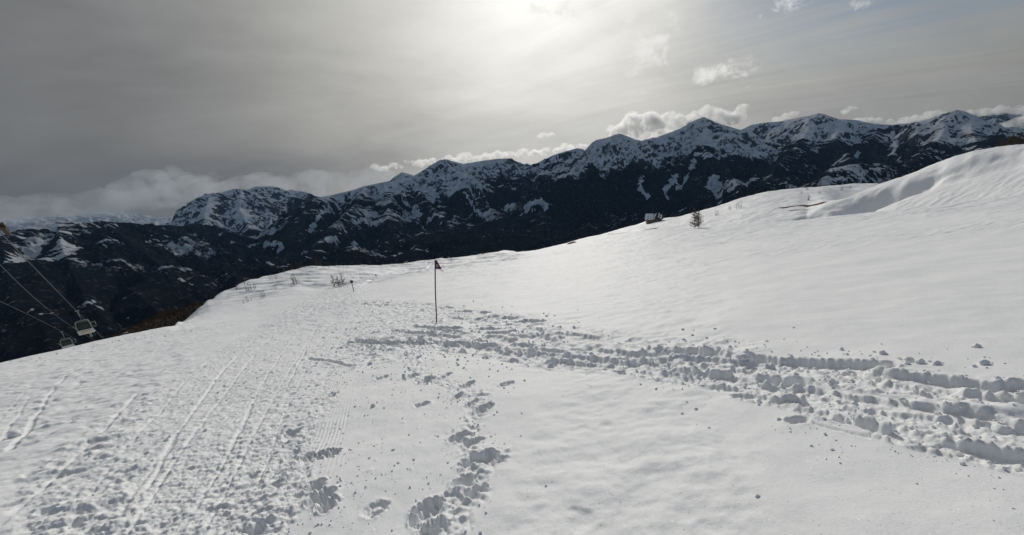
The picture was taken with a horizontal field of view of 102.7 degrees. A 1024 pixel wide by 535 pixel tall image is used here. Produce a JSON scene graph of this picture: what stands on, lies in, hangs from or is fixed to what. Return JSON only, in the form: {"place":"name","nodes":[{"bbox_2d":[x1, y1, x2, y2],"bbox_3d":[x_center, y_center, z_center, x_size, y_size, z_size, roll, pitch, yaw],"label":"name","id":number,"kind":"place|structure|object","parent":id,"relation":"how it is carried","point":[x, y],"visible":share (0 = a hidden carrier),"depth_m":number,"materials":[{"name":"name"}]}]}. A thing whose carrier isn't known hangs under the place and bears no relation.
{"place":"outdoors","nodes":[
{"label":"outdoors","id":0,"kind":"place"},
{"bbox_2d":[0,301,75,339],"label":"lift cable","id":1,"kind":"object","parent":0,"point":[34,317],"visible":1,"depth_m":39.17,"materials":[{"name":"metal"}]},
{"bbox_2d":[58,331,75,348],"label":"chairlift chair","id":2,"kind":"object","parent":1,"relation":"hanging from","point":[67,343],"visible":0.88,"depth_m":51.05,"materials":[{"name":"white paint"}]},
{"bbox_2d":[0,264,95,340],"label":"lift cable","id":3,"kind":"object","parent":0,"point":[34,297],"visible":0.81,"depth_m":27.96,"materials":[{"name":"metal"}]},
{"bbox_2d":[0,212,172,235],"bbox_3d":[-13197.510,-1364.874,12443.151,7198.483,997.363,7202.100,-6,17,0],"label":"mountains","id":4,"kind":"structure","parent":0,"point":[13,224],"depth_m":11894.87,"materials":[{"name":"white snow"}]},
{"bbox_2d":[0,144,1023,534],"bbox_3d":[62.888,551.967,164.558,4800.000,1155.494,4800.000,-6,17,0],"label":"snow slope","id":5,"kind":"structure","parent":0,"point":[926,264],"depth_m":5.11,"materials":[{"name":"white snow"}]},
{"bbox_2d":[0,222,11,235],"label":"lift pylon","id":6,"kind":"object","parent":5,"relation":"on","point":[4,228],"visible":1,"depth_m":16.73,"materials":[{"name":"grey metal"}]},
{"bbox_2d":[0,232,103,338],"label":"lift cable","id":7,"kind":"object","parent":6,"relation":"attached to","point":[39,273],"visible":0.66,"depth_m":23.80,"materials":[{"name":"metal"}]},
{"bbox_2d":[73,310,96,336],"bbox_3d":[-38.333,5.008,36.711,1.552,2.668,0.542,-17,20,-32],"label":"chairlift chair","id":8,"kind":"object","parent":7,"relation":"hanging from","point":[83,327],"visible":1,"depth_m":36.61,"materials":[{"name":"white paint"}]},
{"bbox_2d":[7,430,22,437],"bbox_3d":[-8.583,2.889,7.071,0.190,0.151,0.156,-9,19,-24],"label":"snow clod","id":9,"kind":"object","parent":5,"relation":"on","point":[14,433],"visible":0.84,"depth_m":7.03,"materials":[{"name":"white snow"}]},
{"bbox_2d":[143,322,152,330],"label":"brown larch","id":10,"kind":"object","parent":5,"relation":"on","point":[148,326],"visible":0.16,"depth_m":87.38,"materials":[{"name":"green plant"}]},
{"bbox_2d":[157,320,167,326],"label":"brown larch","id":11,"kind":"object","parent":5,"relation":"on","point":[162,323],"visible":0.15,"depth_m":68.53,"materials":[{"name":"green plant"}]},
{"bbox_2d":[170,315,178,325],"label":"brown larch","id":12,"kind":"object","parent":5,"relation":"on","point":[172,320],"visible":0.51,"depth_m":62.17,"materials":[{"name":"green plant"}]},
{"bbox_2d":[329,274,344,286],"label":"larch sapling","id":13,"kind":"object","parent":5,"relation":"on","point":[342,281],"visible":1,"depth_m":65.37,"materials":[{"name":"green plant"}]},
{"bbox_2d":[371,507,383,517],"bbox_3d":[-0.957,1.750,2.925,0.091,0.070,0.088,-2,17,14],"label":"snow clod","id":14,"kind":"object","parent":5,"relation":"on","point":[376,511],"visible":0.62,"depth_m":2.91,"materials":[{"name":"white snow"}]},
{"bbox_2d":[435,259,442,322],"bbox_3d":[-2.350,0.882,13.231,0.507,2.360,0.064,-9,17,-8],"label":"piste flag","id":15,"kind":"object","parent":5,"relation":"on","point":[437,265],"visible":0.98,"depth_m":13.05,"materials":[{"name":"purple paint"}]},
{"bbox_2d":[0,292,1023,534],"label":"snow crumbs","id":16,"kind":"object","parent":5,"relation":"on","point":[905,400],"visible":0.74,"depth_m":4.15,"materials":[{"name":"white snow"}]},
{"bbox_2d":[645,213,662,223],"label":"stone hut","id":17,"kind":"object","parent":5,"relation":"on","point":[652,218],"visible":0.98,"depth_m":133.15,"materials":[{"name":"stone"}]},
{"bbox_2d":[689,208,703,227],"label":"larch sapling","id":18,"kind":"object","parent":5,"relation":"on","point":[695,214],"visible":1,"depth_m":73.85,"materials":[{"name":"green plant"}]},
{"bbox_2d":[737,353,749,359],"bbox_3d":[2.785,1.083,4.924,0.140,0.104,0.121,-8,4,-10],"label":"snow clod","id":19,"kind":"object","parent":5,"relation":"on","point":[743,356],"visible":0.91,"depth_m":4.89,"materials":[{"name":"white snow"}]},
{"bbox_2d":[828,379,837,384],"bbox_3d":[2.991,1.075,3.829,0.075,0.058,0.058,-6,17,1],"label":"snow clod","id":20,"kind":"object","parent":5,"relation":"on","point":[830,382],"visible":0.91,"depth_m":3.81,"materials":[{"name":"white snow"}]},
{"bbox_2d":[903,356,914,361],"bbox_3d":[3.851,0.898,3.973,0.069,0.065,0.085,-11,17,-14],"label":"snow clod","id":21,"kind":"object","parent":5,"relation":"on","point":[910,359],"visible":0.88,"depth_m":3.95,"materials":[{"name":"white snow"}]},
{"bbox_2d":[933,443,941,447],"bbox_3d":[2.796,1.170,2.688,0.046,0.033,0.044,-19,30,-8],"label":"snow clod","id":22,"kind":"object","parent":5,"relation":"on","point":[937,445],"visible":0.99,"depth_m":2.68,"materials":[{"name":"white snow"}]},
{"bbox_2d":[978,359,989,364],"bbox_3d":[4.207,0.848,3.653,0.079,0.062,0.074,-4,0,5],"label":"snow clod","id":23,"kind":"object","parent":5,"relation":"on","point":[983,362],"visible":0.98,"depth_m":3.64,"materials":[{"name":"white snow"}]},
{"bbox_2d":[990,423,1016,435],"bbox_3d":[3.308,1.098,2.748,0.111,0.086,0.121,-13,25,-43],"label":"snow clod","id":24,"kind":"object","parent":5,"relation":"on","point":[1003,429],"visible":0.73,"depth_m":2.73,"materials":[{"name":"white snow"}]},
{"bbox_2d":[1000,137,1007,145],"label":"brown larch","id":25,"kind":"object","parent":5,"relation":"on","point":[1003,143],"visible":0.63,"depth_m":78.31,"materials":[{"name":"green plant"}]},
{"bbox_2d":[1007,134,1017,144],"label":"brown larch","id":26,"kind":"object","parent":5,"relation":"on","point":[1012,140],"visible":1,"depth_m":74.20,"materials":[{"name":"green plant"}]},
{"bbox_2d":[0,110,1023,362],"bbox_3d":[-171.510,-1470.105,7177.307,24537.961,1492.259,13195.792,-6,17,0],"label":"mountains","id":27,"kind":"structure","parent":0,"point":[108,278],"depth_m":6356.88,"materials":[{"name":"black stone"}]},
{"bbox_2d":[0,0,1023,218],"label":"sky","id":28,"kind":"structure","parent":0,"point":[152,108],"materials":[{"name":"grey"}]},
{"bbox_2d":[980,112,1023,129],"bbox_3d":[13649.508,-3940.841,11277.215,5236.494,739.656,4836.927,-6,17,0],"label":"mountains","id":29,"kind":"structure","parent":0,"point":[1008,120],"depth_m":10650.39,"materials":[{"name":"white snow"}]}
]}

